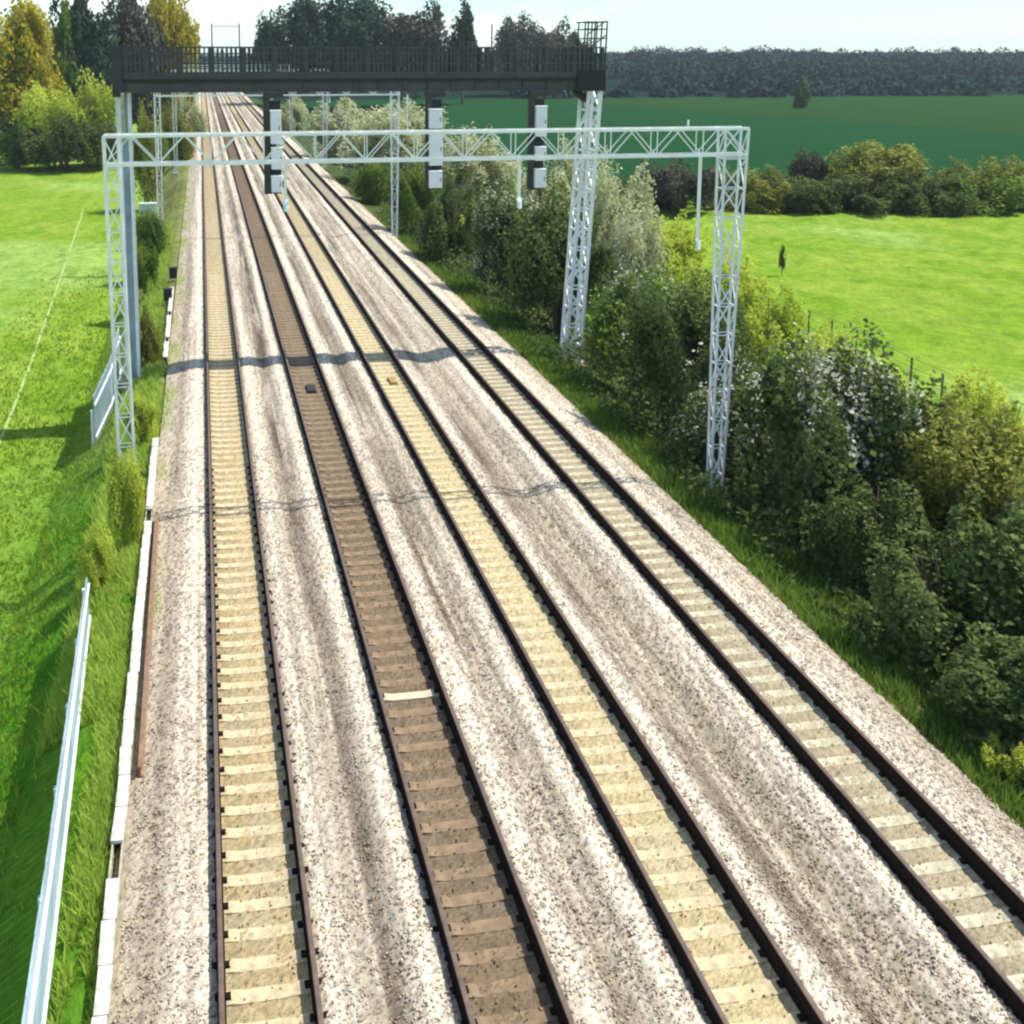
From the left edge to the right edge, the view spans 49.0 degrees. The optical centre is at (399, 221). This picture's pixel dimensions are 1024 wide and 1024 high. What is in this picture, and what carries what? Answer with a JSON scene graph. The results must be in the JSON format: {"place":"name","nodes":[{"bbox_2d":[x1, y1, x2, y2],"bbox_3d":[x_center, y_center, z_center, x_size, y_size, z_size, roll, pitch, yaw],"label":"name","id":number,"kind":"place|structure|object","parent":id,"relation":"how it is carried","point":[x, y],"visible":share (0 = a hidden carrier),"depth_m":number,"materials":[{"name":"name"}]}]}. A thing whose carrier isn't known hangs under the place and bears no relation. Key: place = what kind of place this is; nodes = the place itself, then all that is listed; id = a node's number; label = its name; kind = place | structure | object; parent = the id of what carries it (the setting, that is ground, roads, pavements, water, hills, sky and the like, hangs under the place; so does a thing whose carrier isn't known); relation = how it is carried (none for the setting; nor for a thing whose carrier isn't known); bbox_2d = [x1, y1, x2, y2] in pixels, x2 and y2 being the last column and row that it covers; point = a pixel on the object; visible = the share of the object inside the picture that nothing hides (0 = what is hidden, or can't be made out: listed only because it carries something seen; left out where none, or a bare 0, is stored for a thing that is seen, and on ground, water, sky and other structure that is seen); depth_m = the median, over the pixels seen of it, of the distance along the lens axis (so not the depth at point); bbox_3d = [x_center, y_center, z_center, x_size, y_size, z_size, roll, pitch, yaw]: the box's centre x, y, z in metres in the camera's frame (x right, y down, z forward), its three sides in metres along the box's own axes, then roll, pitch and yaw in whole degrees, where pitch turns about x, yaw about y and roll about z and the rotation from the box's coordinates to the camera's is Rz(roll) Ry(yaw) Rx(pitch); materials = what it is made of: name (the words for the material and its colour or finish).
{"place":"outdoors","nodes":[
{"label":"outdoors","id":0,"kind":"place"},
{"bbox_2d":[0,55,1023,1023],"bbox_3d":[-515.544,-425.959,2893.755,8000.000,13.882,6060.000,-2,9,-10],"label":"ground","id":1,"kind":"structure","parent":0,"point":[940,293],"depth_m":90.05,"materials":[{"name":"green plant"}]},
{"bbox_2d":[0,108,32,168],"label":"field edge shrub","id":2,"kind":"object","parent":1,"relation":"on","point":[9,144],"visible":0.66,"depth_m":171.99,"materials":[{"name":"green plant"}]},
{"bbox_2d":[0,0,68,164],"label":"background tree","id":3,"kind":"object","parent":1,"relation":"on","point":[25,40],"visible":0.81,"depth_m":178.33,"materials":[{"name":"yellow plant"}]},
{"bbox_2d":[0,209,82,442],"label":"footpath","id":4,"kind":"structure","parent":1,"relation":"on","point":[15,401],"depth_m":69.50,"materials":[{"name":"white line marking paint"}]},
{"bbox_2d":[10,81,79,169],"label":"field edge shrub","id":5,"kind":"object","parent":1,"relation":"on","point":[38,114],"visible":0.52,"depth_m":171.65,"materials":[{"name":"green plant"}]},
{"bbox_2d":[21,577,90,1023],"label":"guardrail","id":6,"kind":"object","parent":1,"relation":"on","point":[35,1008],"visible":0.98,"depth_m":20.37,"materials":[{"name":"grey metal"}]},
{"bbox_2d":[15,108,109,168],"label":"field edge shrub","id":7,"kind":"object","parent":1,"relation":"on","point":[66,138],"visible":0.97,"depth_m":169.28,"materials":[{"name":"green plant"}]},
{"bbox_2d":[47,0,77,111],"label":"background tree","id":8,"kind":"object","parent":1,"relation":"on","point":[59,58],"visible":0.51,"depth_m":195.02,"materials":[{"name":"green plant"}]},
{"bbox_2d":[0,271,141,989],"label":"field grass","id":9,"kind":"structure","parent":1,"relation":"on","point":[26,612],"depth_m":44.36,"materials":[{"name":"green plant"}]},
{"bbox_2d":[48,0,120,105],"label":"background tree","id":10,"kind":"object","parent":1,"relation":"on","point":[90,45],"visible":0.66,"depth_m":211.76,"materials":[{"name":"green plant"}]},
{"bbox_2d":[65,67,116,166],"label":"field edge shrub","id":11,"kind":"object","parent":1,"relation":"on","point":[94,107],"visible":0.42,"depth_m":178.56,"materials":[{"name":"green plant"}]},
{"bbox_2d":[75,517,118,596],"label":"bank shrub","id":12,"kind":"object","parent":1,"relation":"on","point":[96,562],"visible":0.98,"depth_m":32.87,"materials":[{"name":"green plant"}]},
{"bbox_2d":[32,216,176,1023],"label":"verge grass","id":13,"kind":"structure","parent":1,"relation":"on","point":[96,819],"depth_m":27.31,"materials":[{"name":"green plant"}]},
{"bbox_2d":[90,327,121,445],"bbox_3d":[-13.784,7.858,53.154,0.474,3.779,9.139,-1,9,-7],"label":"palisade fence","id":14,"kind":"object","parent":1,"relation":"on","point":[103,399],"visible":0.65,"depth_m":50.74,"materials":[{"name":"grey metal"}]},
{"bbox_2d":[78,117,134,166],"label":"field edge shrub","id":15,"kind":"object","parent":1,"relation":"on","point":[111,129],"visible":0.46,"depth_m":172.03,"materials":[{"name":"green plant"}]},
{"bbox_2d":[91,719,134,1023],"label":"cable trough","id":16,"kind":"object","parent":1,"relation":"on","point":[106,955],"visible":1,"depth_m":20.03,"materials":[{"name":"grey concrete"}]},
{"bbox_2d":[104,439,145,547],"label":"bank shrub","id":17,"kind":"object","parent":1,"relation":"on","point":[125,501],"visible":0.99,"depth_m":34.78,"materials":[{"name":"green plant"}]},
{"bbox_2d":[100,0,169,139],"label":"background tree","id":18,"kind":"object","parent":1,"relation":"on","point":[134,29],"visible":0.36,"depth_m":219.03,"materials":[{"name":"green plant"}]},
{"bbox_2d":[121,391,158,444],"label":"bank shrub","id":19,"kind":"object","parent":1,"relation":"on","point":[144,422],"visible":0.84,"depth_m":44.22,"materials":[{"name":"green plant"}]},
{"bbox_2d":[123,438,158,722],"bbox_3d":[-7.839,10.054,34.530,0.273,0.416,19.000,-2,9,-10],"label":"cable trough","id":20,"kind":"object","parent":1,"relation":"on","point":[132,683],"visible":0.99,"depth_m":30.80,"materials":[{"name":"grey concrete"}]},
{"bbox_2d":[137,239,159,293],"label":"bank shrub","id":21,"kind":"object","parent":1,"relation":"on","point":[146,267],"visible":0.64,"depth_m":74.57,"materials":[{"name":"green plant"}]},
{"bbox_2d":[139,299,162,368],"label":"bank shrub","id":22,"kind":"object","parent":1,"relation":"on","point":[150,335],"visible":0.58,"depth_m":55.69,"materials":[{"name":"green plant"}]},
{"bbox_2d":[133,99,169,201],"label":"bank shrub","id":23,"kind":"object","parent":1,"relation":"on","point":[147,182],"visible":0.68,"depth_m":126.94,"materials":[{"name":"green plant"}]},
{"bbox_2d":[135,207,170,254],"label":"bank shrub","id":24,"kind":"object","parent":1,"relation":"on","point":[150,230],"visible":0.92,"depth_m":86.94,"materials":[{"name":"green plant"}]},
{"bbox_2d":[136,0,200,126],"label":"background tree","id":25,"kind":"object","parent":1,"relation":"on","point":[180,31],"visible":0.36,"depth_m":229.58,"materials":[{"name":"yellow leaves"},{"name":"rough bark"}]},
{"bbox_2d":[163,287,173,362],"bbox_3d":[-13.155,5.634,63.723,0.272,0.410,17.000,-2,9,-10],"label":"cable trough","id":26,"kind":"object","parent":1,"relation":"on","point":[167,334],"visible":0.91,"depth_m":61.32,"materials":[{"name":"grey concrete"}]},
{"bbox_2d":[156,100,197,167],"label":"bank shrub","id":27,"kind":"object","parent":1,"relation":"on","point":[185,147],"visible":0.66,"depth_m":160.81,"materials":[{"name":"green plant"}]},
{"bbox_2d":[174,93,208,132],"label":"bank shrub","id":28,"kind":"object","parent":1,"relation":"on","point":[194,117],"visible":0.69,"depth_m":207.38,"materials":[{"name":"green plant"}]},
{"bbox_2d":[171,69,329,176],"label":"catenary portal","id":29,"kind":"object","parent":1,"relation":"on","point":[175,173],"visible":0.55,"depth_m":148.65,"materials":[{"name":"paint"}]},
{"bbox_2d":[253,10,276,99],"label":"background tree","id":30,"kind":"object","parent":1,"relation":"on","point":[263,37],"visible":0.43,"depth_m":321.90,"materials":[{"name":"green plant"}]},
{"bbox_2d":[154,91,407,238],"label":"catenary portal","id":31,"kind":"object","parent":1,"relation":"on","point":[391,140],"visible":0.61,"depth_m":92.25,"materials":[{"name":"paint"}]},
{"bbox_2d":[280,96,309,136],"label":"hawthorn shrub","id":32,"kind":"object","parent":1,"relation":"on","point":[299,114],"visible":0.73,"depth_m":213.66,"materials":[{"name":"green plant"}]},
{"bbox_2d":[251,0,340,103],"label":"background tree","id":33,"kind":"object","parent":1,"relation":"on","point":[295,29],"visible":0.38,"depth_m":328.27,"materials":[{"name":"green plant"}]},
{"bbox_2d":[297,97,375,163],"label":"hawthorn shrub","id":34,"kind":"object","parent":1,"relation":"on","point":[340,120],"visible":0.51,"depth_m":164.35,"materials":[{"name":"green plant"}]},
{"bbox_2d":[318,0,391,109],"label":"background tree","id":35,"kind":"object","parent":1,"relation":"on","point":[348,26],"visible":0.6,"depth_m":334.30,"materials":[{"name":"green plant"}]},
{"bbox_2d":[111,21,607,392],"bbox_3d":[-1.643,-0.537,55.084,24.000,18.600,1.938,-2,9,-10],"label":"signal gantry","id":36,"kind":"object","parent":1,"relation":"on","point":[580,76],"visible":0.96,"depth_m":53.80,"materials":[{"name":"grey metal"}]},
{"bbox_2d":[263,92,282,193],"bbox_3d":[-5.951,-3.725,52.929,0.960,4.850,0.540,-2,9,-10],"label":"railway signal","id":37,"kind":"object","parent":36,"relation":"hanging from","point":[273,176],"visible":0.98,"depth_m":52.82,"materials":[{"name":"metal"}]},
{"bbox_2d":[425,91,444,189],"bbox_3d":[1.750,-3.953,54.267,0.960,4.800,0.540,-2,9,-10],"label":"railway signal","id":38,"kind":"object","parent":36,"relation":"hanging from","point":[433,121],"visible":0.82,"depth_m":54.12,"materials":[{"name":"metal"}]},
{"bbox_2d":[526,90,547,188],"bbox_3d":[6.851,-4.038,55.164,0.960,4.900,0.540,-2,9,-10],"label":"railway signal","id":39,"kind":"object","parent":36,"relation":"hanging from","point":[537,118],"visible":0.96,"depth_m":55.09,"materials":[{"name":"metal"}]},
{"bbox_2d":[347,155,394,204],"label":"lineside bush","id":40,"kind":"object","parent":1,"relation":"on","point":[369,181],"visible":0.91,"depth_m":116.64,"materials":[{"name":"green plant"}]},
{"bbox_2d":[336,97,447,179],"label":"hawthorn shrub","id":41,"kind":"object","parent":1,"relation":"on","point":[381,121],"visible":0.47,"depth_m":134.44,"materials":[{"name":"green plant"}]},
{"bbox_2d":[366,0,449,107],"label":"background tree","id":42,"kind":"object","parent":1,"relation":"on","point":[423,34],"visible":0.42,"depth_m":342.35,"materials":[{"name":"green plant"}]},
{"bbox_2d":[381,153,443,235],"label":"lineside bush","id":43,"kind":"object","parent":1,"relation":"on","point":[414,195],"visible":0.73,"depth_m":97.03,"materials":[{"name":"green plant"}]},
{"bbox_2d":[101,120,749,496],"bbox_3d":[1.302,3.829,37.784,21.735,14.350,1.000,-2,9,-10],"label":"catenary portal","id":44,"kind":"object","parent":1,"relation":"on","point":[119,164],"visible":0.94,"depth_m":37.27,"materials":[{"name":"paint"}]},
{"bbox_2d":[421,0,450,99],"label":"background tree","id":45,"kind":"object","parent":1,"relation":"on","point":[429,12],"visible":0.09,"depth_m":360.28,"materials":[{"name":"green plant"}]},
{"bbox_2d":[416,175,488,263],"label":"lineside bush","id":46,"kind":"object","parent":1,"relation":"on","point":[441,231],"visible":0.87,"depth_m":84.10,"materials":[{"name":"green plant"}]},
{"bbox_2d":[446,0,477,104],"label":"background tree","id":47,"kind":"object","parent":1,"relation":"on","point":[464,36],"visible":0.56,"depth_m":368.63,"materials":[{"name":"green plant"}]},
{"bbox_2d":[432,121,526,218],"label":"hawthorn shrub","id":48,"kind":"object","parent":1,"relation":"on","point":[471,179],"visible":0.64,"depth_m":108.60,"materials":[{"name":"green plant"}]},
{"bbox_2d":[469,176,534,298],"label":"lineside bush","id":49,"kind":"object","parent":1,"relation":"on","point":[490,236],"visible":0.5,"depth_m":72.93,"materials":[{"name":"green plant"}]},
{"bbox_2d":[5,45,1023,98],"bbox_3d":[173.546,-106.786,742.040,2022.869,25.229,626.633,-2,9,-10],"label":"woodland","id":50,"kind":"object","parent":1,"relation":"on","point":[896,71],"visible":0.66,"depth_m":584.02,"materials":[{"name":"green plant"}]},
{"bbox_2d":[492,10,548,96],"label":"background tree","id":51,"kind":"object","parent":1,"relation":"on","point":[510,33],"visible":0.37,"depth_m":426.66,"materials":[{"name":"green plant"}]},
{"bbox_2d":[528,15,570,92],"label":"background tree","id":52,"kind":"object","parent":1,"relation":"on","point":[556,40],"visible":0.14,"depth_m":431.77,"materials":[{"name":"green plant"}]},
{"bbox_2d":[520,133,589,230],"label":"hawthorn shrub","id":53,"kind":"object","parent":1,"relation":"on","point":[558,175],"visible":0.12,"depth_m":90.30,"materials":[{"name":"green plant"}]},
{"bbox_2d":[497,177,622,334],"bbox_3d":[9.118,1.972,64.957,7.066,9.340,6.030,0,9,-2],"label":"lineside bush","id":54,"kind":"object","parent":1,"relation":"on","point":[535,269],"visible":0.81,"depth_m":63.49,"materials":[{"name":"green plant"}]},
{"bbox_2d":[109,92,1023,1023],"bbox_3d":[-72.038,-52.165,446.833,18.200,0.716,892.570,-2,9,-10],"label":"ballast gravel","id":55,"kind":"structure","parent":1,"relation":"on","point":[453,390],"depth_m":25.52,"materials":[{"name":"grey gravel"}]},
{"bbox_2d":[136,512,158,777],"bbox_3d":[-6.740,10.655,30.144,0.150,0.260,13.500,-2,9,-11],"label":"rusty rail","id":56,"kind":"object","parent":55,"relation":"on","point":[142,732],"visible":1,"depth_m":27.94,"materials":[{"name":"brown metal"}]},
{"bbox_2d":[201,93,329,1023],"bbox_3d":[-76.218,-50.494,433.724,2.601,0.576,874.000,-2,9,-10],"label":"railway track","id":57,"kind":"structure","parent":55,"relation":"on","point":[224,999],"depth_m":25.11,"materials":[{"name":"concrete"}]},
{"bbox_2d":[211,92,574,1023],"bbox_3d":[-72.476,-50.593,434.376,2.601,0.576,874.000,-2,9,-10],"label":"railway track","id":58,"kind":"structure","parent":55,"relation":"on","point":[545,976],"depth_m":25.19,"materials":[{"name":"metal"}]},
{"bbox_2d":[221,92,828,1023],"bbox_3d":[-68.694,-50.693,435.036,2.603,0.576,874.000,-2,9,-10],"label":"railway track","id":59,"kind":"structure","parent":55,"relation":"on","point":[787,980],"depth_m":24.82,"materials":[{"name":"concrete"}]},
{"bbox_2d":[237,92,1023,1023],"bbox_3d":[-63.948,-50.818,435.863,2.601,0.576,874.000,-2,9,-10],"label":"railway track","id":60,"kind":"structure","parent":55,"relation":"on","point":[997,980],"depth_m":26.66,"materials":[{"name":"concrete"}]},
{"bbox_2d":[567,145,657,289],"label":"hawthorn shrub","id":61,"kind":"object","parent":1,"relation":"on","point":[642,195],"visible":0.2,"depth_m":75.16,"materials":[{"name":"green plant"}]},
{"bbox_2d":[592,188,670,317],"bbox_3d":[13.166,2.774,64.155,4.368,9.780,3.816,-5,10,-31],"label":"hawthorn shrub","id":62,"kind":"object","parent":1,"relation":"on","point":[640,245],"visible":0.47,"depth_m":63.28,"materials":[{"name":"green plant"}]},
{"bbox_2d":[586,254,685,392],"bbox_3d":[11.588,5.006,53.182,5.436,6.537,4.796,1,9,4],"label":"lineside bush","id":63,"kind":"object","parent":1,"relation":"on","point":[609,315],"visible":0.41,"depth_m":52.43,"materials":[{"name":"green plant"}]},
{"bbox_2d":[615,209,711,283],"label":"hawthorn shrub","id":64,"kind":"object","parent":1,"relation":"on","point":[685,246],"visible":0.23,"depth_m":73.28,"materials":[{"name":"green plant"}]},
{"bbox_2d":[634,157,720,216],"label":"field bush","id":65,"kind":"object","parent":1,"relation":"on","point":[671,194],"visible":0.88,"depth_m":119.63,"materials":[{"name":"green plant"}]},
{"bbox_2d":[340,165,1023,786],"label":"bramble undergrowth","id":66,"kind":"object","parent":1,"relation":"on","point":[784,523],"visible":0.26,"depth_m":39.10,"materials":[{"name":"green plant"}]},
{"bbox_2d":[616,256,756,436],"bbox_3d":[12.216,5.365,47.234,5.286,7.656,4.690,-3,9,-19],"label":"lineside bush","id":67,"kind":"object","parent":1,"relation":"on","point":[665,344],"visible":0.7,"depth_m":46.49,"materials":[{"name":"green plant"}]},
{"bbox_2d":[661,248,711,310],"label":"hawthorn shrub","id":68,"kind":"object","parent":1,"relation":"on","point":[683,276],"visible":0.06,"depth_m":60.82,"materials":[{"name":"green plant"}]},
{"bbox_2d":[367,207,1023,829],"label":"bank grass","id":69,"kind":"structure","parent":1,"relation":"on","point":[893,679],"depth_m":34.22,"materials":[{"name":"green plant"}]},
{"bbox_2d":[694,163,759,211],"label":"hedgerow bush","id":70,"kind":"object","parent":1,"relation":"on","point":[750,182],"visible":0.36,"depth_m":124.65,"materials":[{"name":"green plant"}]},
{"bbox_2d":[705,238,777,331],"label":"hawthorn shrub","id":71,"kind":"object","parent":1,"relation":"on","point":[747,287],"visible":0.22,"depth_m":61.17,"materials":[{"name":"green plant"}]},
{"bbox_2d":[664,327,824,492],"bbox_3d":[13.545,7.036,42.683,5.612,6.162,5.324,8,12,43],"label":"lineside bush","id":72,"kind":"object","parent":1,"relation":"on","point":[740,373],"visible":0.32,"depth_m":42.12,"materials":[{"name":"green plant"}]},
{"bbox_2d":[726,163,793,215],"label":"hedgerow bush","id":73,"kind":"object","parent":1,"relation":"on","point":[764,195],"visible":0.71,"depth_m":122.42,"materials":[{"name":"green plant"}]},
{"bbox_2d":[730,276,811,391],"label":"hawthorn shrub","id":74,"kind":"object","parent":1,"relation":"on","point":[781,323],"visible":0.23,"depth_m":54.77,"materials":[{"name":"green plant"}]},
{"bbox_2d":[792,77,811,107],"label":"hedgerow tree","id":75,"kind":"object","parent":1,"relation":"on","point":[799,101],"visible":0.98,"depth_m":354.89,"materials":[{"name":"green plant"}]},
{"bbox_2d":[785,146,830,185],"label":"hedgerow tree","id":76,"kind":"object","parent":1,"relation":"on","point":[813,167],"visible":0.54,"depth_m":132.42,"materials":[{"name":"green plant"}]},
{"bbox_2d":[768,174,850,214],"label":"hedgerow bush","id":77,"kind":"object","parent":1,"relation":"on","point":[805,199],"visible":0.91,"depth_m":121.38,"materials":[{"name":"green plant"}]},
{"bbox_2d":[746,338,878,391],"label":"lineside bush","id":78,"kind":"object","parent":1,"relation":"on","point":[792,355],"visible":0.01,"depth_m":46.48,"materials":[{"name":"green plant"}]},
{"bbox_2d":[773,317,866,378],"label":"hawthorn shrub","id":79,"kind":"object","parent":1,"relation":"on","point":[820,339],"visible":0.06,"depth_m":51.00,"materials":[{"name":"green plant"}]},
{"bbox_2d":[732,316,955,534],"bbox_3d":[14.750,7.040,37.795,5.888,7.839,7.138,-4,9,-23],"label":"lineside bush","id":80,"kind":"object","parent":1,"relation":"on","point":[830,430],"visible":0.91,"depth_m":36.58,"materials":[{"name":"green plant"}]},
{"bbox_2d":[798,472,929,589],"bbox_3d":[13.970,9.199,33.471,2.894,3.706,3.531,-7,11,-37],"label":"lineside bush","id":81,"kind":"object","parent":1,"relation":"on","point":[863,521],"visible":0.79,"depth_m":33.00,"materials":[{"name":"green plant"}]},
{"bbox_2d":[806,173,926,216],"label":"hedgerow bush","id":82,"kind":"object","parent":1,"relation":"on","point":[865,198],"visible":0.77,"depth_m":121.66,"materials":[{"name":"green plant"}]},
{"bbox_2d":[824,139,933,189],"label":"hedgerow tree","id":83,"kind":"object","parent":1,"relation":"on","point":[875,166],"visible":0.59,"depth_m":127.56,"materials":[{"name":"green plant"}]},
{"bbox_2d":[755,295,1023,414],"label":"wire fence","id":84,"kind":"object","parent":1,"relation":"on","point":[912,368],"visible":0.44,"depth_m":58.99,"materials":[{"name":"grey metal"}]},
{"bbox_2d":[878,168,979,216],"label":"hedgerow bush","id":85,"kind":"object","parent":1,"relation":"on","point":[937,200],"visible":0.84,"depth_m":119.84,"materials":[{"name":"green plant"}]},
{"bbox_2d":[855,515,1023,670],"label":"lineside bush","id":86,"kind":"object","parent":1,"relation":"on","point":[906,598],"visible":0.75,"depth_m":28.37,"materials":[{"name":"green plant"}]},
{"bbox_2d":[910,155,978,187],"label":"hedgerow bush","id":87,"kind":"object","parent":1,"relation":"on","point":[946,171],"visible":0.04,"depth_m":127.98,"materials":[{"name":"green plant"}]},
{"bbox_2d":[875,383,1015,555],"bbox_3d":[17.453,8.620,36.742,4.886,6.065,5.600,0,9,-3],"label":"lineside bush","id":88,"kind":"object","parent":1,"relation":"on","point":[910,477],"visible":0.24,"depth_m":35.32,"materials":[{"name":"green plant"}]},
{"bbox_2d":[913,370,994,420],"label":"hawthorn shrub","id":89,"kind":"object","parent":1,"relation":"on","point":[962,380],"visible":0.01,"depth_m":44.94,"materials":[{"name":"green plant"}]},
{"bbox_2d":[894,474,1023,646],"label":"lineside bush","id":90,"kind":"object","parent":1,"relation":"on","point":[1011,525],"visible":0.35,"depth_m":28.64,"materials":[{"name":"green plant"}]},
{"bbox_2d":[915,400,1023,537],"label":"lineside bush","id":91,"kind":"object","parent":1,"relation":"on","point":[995,482],"visible":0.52,"depth_m":33.91,"materials":[{"name":"green plant"}]},
{"bbox_2d":[931,618,1023,745],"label":"lineside bush","id":92,"kind":"object","parent":1,"relation":"on","point":[980,685],"visible":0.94,"depth_m":25.36,"materials":[{"name":"green plant"}]},
{"bbox_2d":[936,166,1023,217],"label":"hedgerow bush","id":93,"kind":"object","parent":1,"relation":"on","point":[992,197],"visible":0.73,"depth_m":120.37,"materials":[{"name":"green plant"}]},
{"bbox_2d":[948,364,1023,479],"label":"hawthorn shrub","id":94,"kind":"object","parent":1,"relation":"on","point":[997,402],"visible":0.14,"depth_m":41.31,"materials":[{"name":"green plant"}]},
{"bbox_2d":[972,154,1023,212],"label":"hedgerow bush","id":95,"kind":"object","parent":1,"relation":"on","point":[999,170],"visible":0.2,"depth_m":125.55,"materials":[{"name":"green plant"}]},
{"bbox_2d":[974,731,1023,780],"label":"weed clump","id":96,"kind":"object","parent":1,"relation":"on","point":[1017,765],"visible":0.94,"depth_m":24.41,"materials":[{"name":"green plant"}]},
{"bbox_2d":[0,0,1023,55],"label":"sky","id":97,"kind":"structure","parent":0,"point":[713,25],"materials":[{"name":"white"}]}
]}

